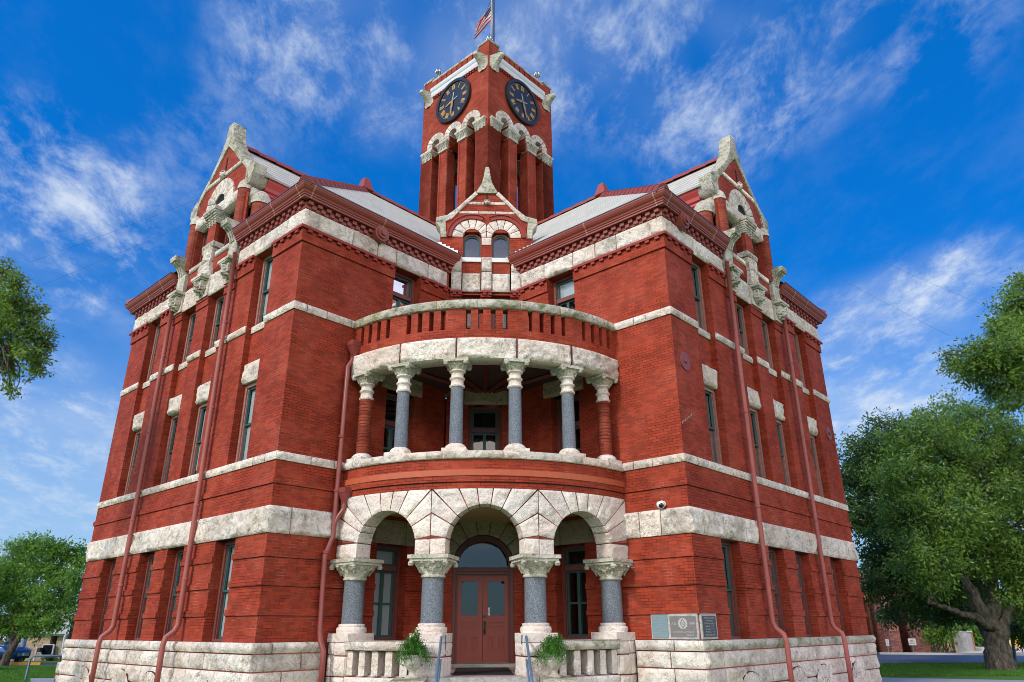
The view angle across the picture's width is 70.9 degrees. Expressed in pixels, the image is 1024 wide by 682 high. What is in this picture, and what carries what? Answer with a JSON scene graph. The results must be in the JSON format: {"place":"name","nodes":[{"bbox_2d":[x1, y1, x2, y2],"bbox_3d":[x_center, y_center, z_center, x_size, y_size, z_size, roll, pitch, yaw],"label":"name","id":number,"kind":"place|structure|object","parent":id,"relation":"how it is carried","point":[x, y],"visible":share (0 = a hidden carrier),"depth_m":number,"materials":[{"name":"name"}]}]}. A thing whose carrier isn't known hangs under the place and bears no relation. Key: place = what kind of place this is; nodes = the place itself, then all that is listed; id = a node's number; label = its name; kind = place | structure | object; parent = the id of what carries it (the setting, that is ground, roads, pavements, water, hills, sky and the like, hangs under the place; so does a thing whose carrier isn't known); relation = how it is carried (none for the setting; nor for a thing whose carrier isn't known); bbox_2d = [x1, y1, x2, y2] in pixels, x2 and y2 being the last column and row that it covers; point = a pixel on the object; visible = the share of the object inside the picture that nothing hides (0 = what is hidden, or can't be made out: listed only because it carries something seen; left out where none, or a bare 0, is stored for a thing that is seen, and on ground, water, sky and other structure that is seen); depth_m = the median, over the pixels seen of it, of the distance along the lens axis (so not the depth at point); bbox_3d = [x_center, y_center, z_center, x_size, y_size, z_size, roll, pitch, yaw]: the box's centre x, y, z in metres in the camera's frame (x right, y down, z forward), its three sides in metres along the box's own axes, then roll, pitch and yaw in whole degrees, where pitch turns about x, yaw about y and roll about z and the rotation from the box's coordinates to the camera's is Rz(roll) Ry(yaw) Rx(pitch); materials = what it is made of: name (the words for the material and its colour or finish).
{"place":"outdoors","nodes":[
{"label":"outdoors","id":0,"kind":"place"},
{"bbox_2d":[8,663,56,665],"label":"side street","id":1,"kind":"structure","parent":0,"point":[49,664],"depth_m":37.05,"materials":[{"name":"grey asphalt"}]},
{"bbox_2d":[0,639,31,661],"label":"parked car","id":2,"kind":"object","parent":1,"relation":"on","point":[22,652],"visible":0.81,"depth_m":39.56,"materials":[{"name":"blue metal"}]},
{"bbox_2d":[9,662,43,664],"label":"kerb","id":3,"kind":"structure","parent":1,"relation":"on","point":[25,663],"depth_m":37.53,"materials":[{"name":"yellow concrete"}]},
{"bbox_2d":[68,617,74,638],"bbox_3d":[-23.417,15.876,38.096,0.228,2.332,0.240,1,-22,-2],"label":"utility pole","id":4,"kind":"object","parent":1,"relation":"on","point":[70,633],"visible":0.09,"depth_m":38.17,"materials":[{"name":"green wood"}]},
{"bbox_2d":[29,678,53,681],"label":"walkway","id":5,"kind":"structure","parent":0,"point":[42,680],"depth_m":26.30,"materials":[{"name":"grey concrete"}]},
{"bbox_2d":[24,655,61,679],"bbox_3d":[-15.886,11.583,26.558,3.292,1.712,0.097,12,-25,-27],"label":"handrail","id":6,"kind":"object","parent":5,"relation":"on","point":[29,663],"visible":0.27,"depth_m":25.88,"materials":[{"name":"grey metal"}]},
{"bbox_2d":[0,635,1023,681],"bbox_3d":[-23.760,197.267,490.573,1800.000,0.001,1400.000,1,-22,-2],"label":"ground","id":7,"kind":"structure","parent":0,"point":[1020,677],"depth_m":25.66,"materials":[{"name":"green plant"}]},
{"bbox_2d":[16,636,27,661],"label":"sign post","id":8,"kind":"object","parent":7,"relation":"on","point":[23,644],"visible":0.32,"depth_m":40.13,"materials":[{"name":"metal"}]},
{"bbox_2d":[0,256,64,400],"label":"oak tree","id":9,"kind":"object","parent":7,"relation":"on","point":[15,305],"visible":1,"depth_m":19.90,"materials":[{"name":"green plant"}]},
{"bbox_2d":[10,611,73,660],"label":"tan building","id":10,"kind":"structure","parent":7,"relation":"on","point":[53,645],"depth_m":42.89,"materials":[{"name":"brick"}]},
{"bbox_2d":[40,644,54,657],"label":"window","id":11,"kind":"structure","parent":10,"relation":"in","point":[48,649],"depth_m":42.74,"materials":[{"name":"white metal"}]},
{"bbox_2d":[0,530,89,665],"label":"ash tree","id":12,"kind":"object","parent":7,"relation":"on","point":[26,599],"visible":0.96,"depth_m":37.87,"materials":[{"name":"green plant"}]},
{"bbox_2d":[435,635,445,681],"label":"handrail","id":13,"kind":"object","parent":7,"relation":"on","point":[438,670],"visible":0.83,"depth_m":14.44,"materials":[{"name":"grey metal"}]},
{"bbox_2d":[54,38,881,681],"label":"courthouse","id":14,"kind":"structure","parent":7,"relation":"on","point":[312,474],"depth_m":19.11,"materials":[{"name":"brick"}]},
{"bbox_2d":[97,559,115,638],"bbox_3d":[-11.920,7.700,21.517,0.980,2.261,0.175,-19,-28,39],"label":"window","id":15,"kind":"structure","parent":14,"relation":"in","point":[113,561],"depth_m":21.73,"materials":[{"name":"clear glass"}]},
{"bbox_2d":[124,430,140,494],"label":"window","id":16,"kind":"structure","parent":14,"relation":"in","point":[137,436],"depth_m":23.24,"materials":[{"name":"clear glass"}]},
{"bbox_2d":[134,553,154,639],"bbox_3d":[-9.949,7.026,19.847,0.980,2.261,0.175,-19,-28,39],"label":"window","id":17,"kind":"structure","parent":14,"relation":"in","point":[151,556],"depth_m":20.05,"materials":[{"name":"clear glass"}]},
{"bbox_2d":[146,323,160,381],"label":"window","id":18,"kind":"structure","parent":14,"relation":"in","point":[158,328],"depth_m":24.67,"materials":[{"name":"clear glass"}]},
{"bbox_2d":[160,414,178,484],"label":"window","id":19,"kind":"structure","parent":14,"relation":"in","point":[169,449],"depth_m":21.57,"materials":[{"name":"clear glass"}]},
{"bbox_2d":[163,549,183,640],"bbox_3d":[-8.635,6.577,18.733,0.980,2.261,0.175,-19,-28,39],"label":"window","id":20,"kind":"structure","parent":14,"relation":"in","point":[179,554],"depth_m":18.96,"materials":[{"name":"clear glass"}]},
{"bbox_2d":[182,312,195,362],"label":"window","id":21,"kind":"structure","parent":14,"relation":"in","point":[192,317],"depth_m":22.93,"materials":[{"name":"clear glass"}]},
{"bbox_2d":[188,403,206,475],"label":"window","id":22,"kind":"structure","parent":14,"relation":"in","point":[202,408],"depth_m":20.46,"materials":[{"name":"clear glass"}]},
{"bbox_2d":[209,295,223,348],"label":"window","id":23,"kind":"structure","parent":14,"relation":"in","point":[219,303],"depth_m":21.83,"materials":[{"name":"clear glass"}]},
{"bbox_2d":[212,540,234,640],"bbox_3d":[-6.664,5.902,17.063,0.980,2.261,0.175,-19,-28,39],"label":"window","id":24,"kind":"structure","parent":14,"relation":"in","point":[217,635],"depth_m":17.27,"materials":[{"name":"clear glass"}]},
{"bbox_2d":[235,382,256,461],"bbox_3d":[-6.702,2.103,18.552,0.980,2.157,0.175,-19,-28,39],"label":"window","id":25,"kind":"structure","parent":14,"relation":"in","point":[246,418],"depth_m":18.78,"materials":[{"name":"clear glass"}]},
{"bbox_2d":[255,254,272,324],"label":"window","id":26,"kind":"structure","parent":14,"relation":"in","point":[268,261],"depth_m":20.22,"materials":[{"name":"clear glass"}]},
{"bbox_2d":[372,545,400,639],"bbox_3d":[-3.314,6.376,18.293,0.170,2.261,0.980,-19,-28,39],"label":"window","id":27,"kind":"structure","parent":14,"relation":"in","point":[385,606],"depth_m":18.39,"materials":[{"name":"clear glass"}]},
{"bbox_2d":[383,393,396,455],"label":"window","id":28,"kind":"structure","parent":14,"relation":"in","point":[389,423],"depth_m":20.20,"materials":[{"name":"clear glass"}]},
{"bbox_2d":[392,271,414,307],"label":"window","id":29,"kind":"structure","parent":14,"relation":"in","point":[403,288],"depth_m":21.52,"materials":[{"name":"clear glass"}]},
{"bbox_2d":[400,654,424,678],"bbox_3d":[-2.040,6.670,14.732,0.417,0.450,0.417,-19,-28,39],"label":"stone urn","id":30,"kind":"object","parent":14,"relation":"on","point":[414,667],"visible":0.85,"depth_m":14.63,"materials":[{"name":"beige stone"}]},
{"bbox_2d":[393,627,431,666],"bbox_3d":[-2.019,6.327,14.883,0.896,0.790,0.846,1,-22,-2],"label":"fern","id":31,"kind":"object","parent":30,"relation":"in","point":[415,647],"visible":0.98,"depth_m":14.76,"materials":[{"name":"green plant"}]},
{"bbox_2d":[435,68,441,76],"bbox_3d":[-3.700,-13.323,36.153,0.380,1.300,0.339,1,-22,-2],"label":"roof ornament","id":32,"kind":"object","parent":14,"relation":"on","point":[438,72],"visible":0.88,"depth_m":36.17,"materials":[{"name":"metal"}]},
{"bbox_2d":[462,297,480,328],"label":"window","id":33,"kind":"structure","parent":14,"relation":"in","point":[468,315],"depth_m":22.68,"materials":[{"name":"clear glass"}]},
{"bbox_2d":[453,667,513,674],"bbox_3d":[-0.682,7.711,16.808,1.320,0.016,2.880,1,-22,-2],"label":"doormat","id":34,"kind":"object","parent":14,"relation":"on","point":[486,671],"visible":1,"depth_m":16.46,"materials":[{"name":"rubber"}]},
{"bbox_2d":[451,536,515,667],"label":"entrance door","id":35,"kind":"structure","parent":14,"relation":"in","point":[482,616],"depth_m":19.40,"materials":[{"name":"red wood"}]},
{"bbox_2d":[468,407,500,449],"bbox_3d":[-0.821,3.227,21.306,0.980,2.420,0.700,1,-22,-2],"label":"window","id":36,"kind":"structure","parent":14,"relation":"in","point":[484,430],"depth_m":21.43,"materials":[{"name":"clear glass"}]},
{"bbox_2d":[491,0,494,41],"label":"flagpole","id":37,"kind":"object","parent":14,"relation":"on","point":[493,18],"visible":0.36,"depth_m":37.87,"materials":[{"name":"metal"}]},
{"bbox_2d":[474,1,490,38],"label":"flag","id":38,"kind":"object","parent":37,"relation":"attached to","point":[483,22],"visible":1,"depth_m":37.80,"materials":[{"name":"multicoloured fabric"}]},
{"bbox_2d":[491,298,509,328],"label":"window","id":39,"kind":"structure","parent":14,"relation":"in","point":[492,315],"depth_m":22.48,"materials":[{"name":"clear glass"}]},
{"bbox_2d":[534,71,540,79],"bbox_3d":[1.285,-13.259,36.370,0.380,1.300,0.339,1,-22,-2],"label":"roof ornament","id":40,"kind":"object","parent":14,"relation":"on","point":[537,75],"visible":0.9,"depth_m":36.41,"materials":[{"name":"metal"}]},
{"bbox_2d":[542,655,565,677],"bbox_3d":[0.877,6.707,14.859,0.417,0.450,0.417,-19,-28,39],"label":"stone urn","id":41,"kind":"object","parent":14,"relation":"on","point":[553,666],"visible":0.68,"depth_m":14.75,"materials":[{"name":"beige stone"}]},
{"bbox_2d":[531,631,573,667],"bbox_3d":[0.843,6.407,14.960,0.868,0.698,0.961,6,-23,-15],"label":"fern","id":42,"kind":"object","parent":41,"relation":"in","point":[553,645],"visible":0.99,"depth_m":14.86,"materials":[{"name":"green plant"}]},
{"bbox_2d":[553,274,574,309],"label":"window","id":43,"kind":"structure","parent":14,"relation":"in","point":[563,288],"depth_m":21.79,"materials":[{"name":"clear glass"}]},
{"bbox_2d":[557,394,580,453],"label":"window","id":44,"kind":"structure","parent":14,"relation":"in","point":[576,397],"depth_m":20.47,"materials":[{"name":"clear glass"}]},
{"bbox_2d":[561,545,587,638],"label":"window","id":45,"kind":"structure","parent":14,"relation":"in","point":[567,568],"depth_m":18.73,"materials":[{"name":"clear glass"}]},
{"bbox_2d":[656,501,665,508],"bbox_3d":[3.535,3.887,17.086,0.206,0.195,0.225,-19,-28,39],"label":"security camera","id":46,"kind":"object","parent":14,"relation":"attached to","point":[660,504],"visible":1,"depth_m":17.02,"materials":[{"name":"white paint"}]},
{"bbox_2d":[691,261,706,331],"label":"window","id":47,"kind":"structure","parent":14,"relation":"in","point":[696,274],"depth_m":20.75,"materials":[{"name":"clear glass"}]},
{"bbox_2d":[704,386,722,464],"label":"window","id":48,"kind":"structure","parent":14,"relation":"in","point":[709,393],"depth_m":19.32,"materials":[{"name":"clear glass"}]},
{"bbox_2d":[721,541,740,638],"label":"window","id":49,"kind":"structure","parent":14,"relation":"in","point":[726,546],"depth_m":17.80,"materials":[{"name":"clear glass"}]},
{"bbox_2d":[736,303,748,355],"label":"window","id":50,"kind":"structure","parent":14,"relation":"in","point":[742,328],"depth_m":22.53,"materials":[{"name":"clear glass"}]},
{"bbox_2d":[750,408,765,478],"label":"window","id":51,"kind":"structure","parent":14,"relation":"in","point":[754,416],"depth_m":21.17,"materials":[{"name":"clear glass"}]},
{"bbox_2d":[762,320,773,369],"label":"window","id":52,"kind":"structure","parent":14,"relation":"in","point":[764,324],"depth_m":23.74,"materials":[{"name":"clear glass"}]},
{"bbox_2d":[768,549,785,636],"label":"window","id":53,"kind":"structure","parent":14,"relation":"in","point":[778,601],"depth_m":19.67,"materials":[{"name":"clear glass"}]},
{"bbox_2d":[776,420,790,486],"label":"window","id":54,"kind":"structure","parent":14,"relation":"in","point":[779,424],"depth_m":22.38,"materials":[{"name":"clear glass"}]},
{"bbox_2d":[794,332,805,387],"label":"window","id":55,"kind":"structure","parent":14,"relation":"in","point":[795,336],"depth_m":25.64,"materials":[{"name":"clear glass"}]},
{"bbox_2d":[795,553,811,635],"bbox_3d":[8.180,7.256,20.636,0.175,2.261,0.980,-19,-28,39],"label":"window","id":56,"kind":"structure","parent":14,"relation":"in","point":[798,558],"depth_m":20.87,"materials":[{"name":"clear glass"}]},
{"bbox_2d":[810,435,823,496],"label":"window","id":57,"kind":"structure","parent":14,"relation":"in","point":[815,457],"depth_m":24.22,"materials":[{"name":"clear glass"}]},
{"bbox_2d":[830,559,844,632],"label":"window","id":58,"kind":"structure","parent":14,"relation":"in","point":[831,560],"depth_m":22.72,"materials":[{"name":"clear glass"}]},
{"bbox_2d":[521,635,533,681],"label":"handrail","id":59,"kind":"object","parent":7,"relation":"on","point":[529,668],"visible":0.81,"depth_m":14.52,"materials":[{"name":"metal"}]},
{"bbox_2d":[908,638,916,651],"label":"parking sign","id":60,"kind":"object","parent":7,"relation":"on","point":[912,641],"visible":0.98,"depth_m":48.41,"materials":[{"name":"metal"}]},
{"bbox_2d":[834,407,1023,651],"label":"oak tree","id":61,"kind":"object","parent":7,"relation":"on","point":[911,604],"visible":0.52,"depth_m":34.74,"materials":[{"name":"green plant"}]},
{"bbox_2d":[853,383,1023,670],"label":"oak tree","id":62,"kind":"object","parent":7,"relation":"on","point":[988,489],"visible":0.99,"depth_m":30.21,"materials":[{"name":"green plant"}]},
{"bbox_2d":[879,652,1023,655],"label":"kerb","id":63,"kind":"structure","parent":7,"relation":"on","point":[920,653],"depth_m":45.23,"materials":[{"name":"grey concrete"}]},
{"bbox_2d":[952,617,983,646],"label":"roadside tree","id":64,"kind":"object","parent":7,"relation":"on","point":[975,629],"visible":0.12,"depth_m":58.00,"materials":[{"name":"green plant"}]},
{"bbox_2d":[932,267,1023,419],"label":"oak tree","id":65,"kind":"object","parent":7,"relation":"on","point":[994,363],"visible":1,"depth_m":25.48,"materials":[{"name":"green plant"}]},
{"bbox_2d":[974,632,983,646],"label":"shrub","id":66,"kind":"object","parent":7,"relation":"on","point":[980,641],"visible":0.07,"depth_m":57.92,"materials":[{"name":"green plant"}]},
{"bbox_2d":[0,0,1023,617],"label":"sky","id":67,"kind":"structure","parent":0,"point":[891,132],"materials":[{"name":"blue"}]},
{"bbox_2d":[859,567,950,652],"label":"brick hall","id":68,"kind":"structure","parent":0,"point":[898,639],"depth_m":50.19,"materials":[{"name":"brick"}]},
{"bbox_2d":[876,654,1023,662],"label":"road","id":69,"kind":"structure","parent":0,"point":[930,658],"depth_m":40.11,"materials":[{"name":"grey asphalt"}]},
{"bbox_2d":[1011,640,1016,660],"bbox_3d":[24.678,14.827,35.443,0.353,1.920,0.170,1,-22,-2],"label":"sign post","id":70,"kind":"object","parent":69,"relation":"on","point":[1014,652],"visible":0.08,"depth_m":35.23,"materials":[{"name":"metal"}]},
{"bbox_2d":[881,677,1023,681],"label":"path","id":71,"kind":"structure","parent":0,"point":[925,680],"depth_m":24.06,"materials":[{"name":"grey concrete"}]},
{"label":"parking apron","id":72,"kind":"structure","parent":0,"visible":0},
{"bbox_2d":[919,616,962,652],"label":"multi stem shrub","id":73,"kind":"object","parent":72,"relation":"on","point":[940,636],"visible":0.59,"depth_m":47.83,"materials":[{"name":"green plant"}]},
{"bbox_2d":[950,631,981,652],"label":"kiosk","id":74,"kind":"object","parent":72,"relation":"on","point":[965,641],"visible":0.82,"depth_m":48.45,"materials":[{"name":"concrete"}]},
{"bbox_2d":[950,647,1023,651],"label":"kerb","id":75,"kind":"structure","parent":72,"relation":"on","point":[980,649],"depth_m":49.11,"materials":[{"name":"grey concrete"}]}
]}

